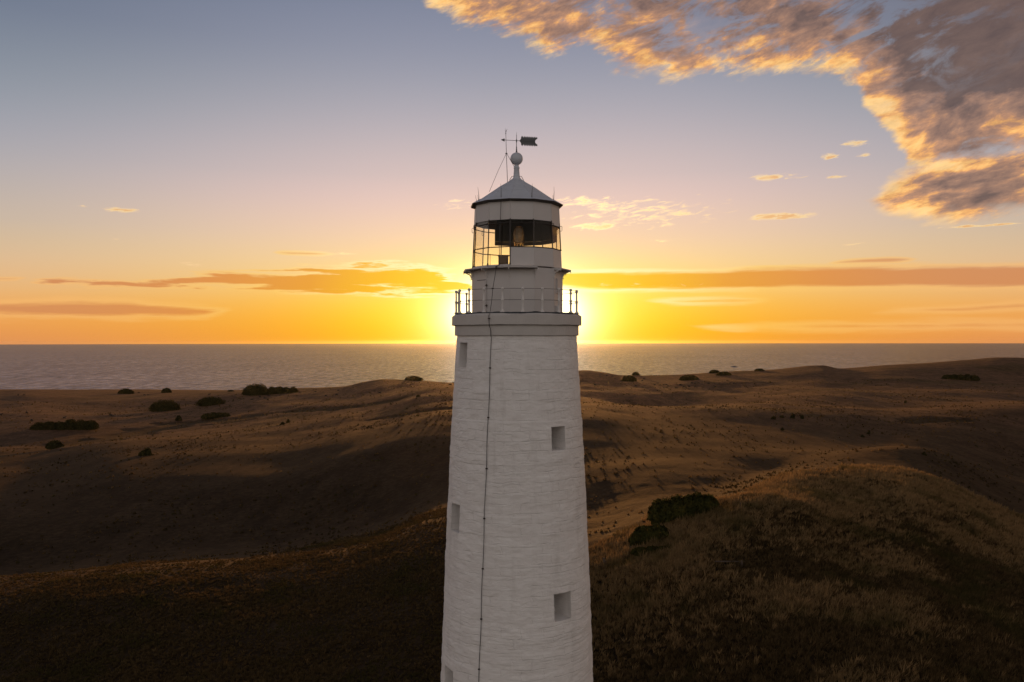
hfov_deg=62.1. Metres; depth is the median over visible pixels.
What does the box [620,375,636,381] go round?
shrub
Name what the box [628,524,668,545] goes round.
shrub
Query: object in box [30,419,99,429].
shrub
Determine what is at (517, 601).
lighthouse
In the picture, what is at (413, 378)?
shrub
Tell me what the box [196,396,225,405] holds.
shrub
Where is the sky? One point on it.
(172, 171)
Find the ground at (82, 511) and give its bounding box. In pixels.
[0,357,1023,681]
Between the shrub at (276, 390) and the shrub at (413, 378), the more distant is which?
the shrub at (413, 378)
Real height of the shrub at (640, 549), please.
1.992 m
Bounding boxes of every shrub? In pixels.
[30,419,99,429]
[45,440,63,449]
[117,388,133,393]
[138,448,151,455]
[148,399,180,411]
[161,388,171,392]
[175,415,181,420]
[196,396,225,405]
[201,412,230,418]
[241,383,268,395]
[266,386,298,393]
[404,376,423,380]
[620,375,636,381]
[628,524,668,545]
[630,545,670,556]
[647,491,719,524]
[679,374,698,379]
[716,371,731,375]
[941,374,979,380]
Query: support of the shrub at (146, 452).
on the ground at (82, 511)
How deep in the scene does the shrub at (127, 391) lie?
1174.43 m
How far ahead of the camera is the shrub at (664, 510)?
137.56 m
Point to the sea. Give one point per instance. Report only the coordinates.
(145, 366)
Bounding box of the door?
[477,279,487,311]
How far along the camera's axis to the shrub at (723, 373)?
1143.12 m
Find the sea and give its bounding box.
[0,343,1023,389]
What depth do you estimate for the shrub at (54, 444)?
432.60 m
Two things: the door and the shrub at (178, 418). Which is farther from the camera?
the shrub at (178, 418)
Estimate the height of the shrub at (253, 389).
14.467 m
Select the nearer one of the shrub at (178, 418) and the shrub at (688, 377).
the shrub at (178, 418)
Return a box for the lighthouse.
[441,130,592,681]
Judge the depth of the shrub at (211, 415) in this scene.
691.80 m
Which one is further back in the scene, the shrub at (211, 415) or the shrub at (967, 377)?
the shrub at (967, 377)
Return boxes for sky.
[0,0,1023,343]
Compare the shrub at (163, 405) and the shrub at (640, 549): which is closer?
the shrub at (640, 549)
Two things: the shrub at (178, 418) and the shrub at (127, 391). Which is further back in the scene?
the shrub at (127, 391)

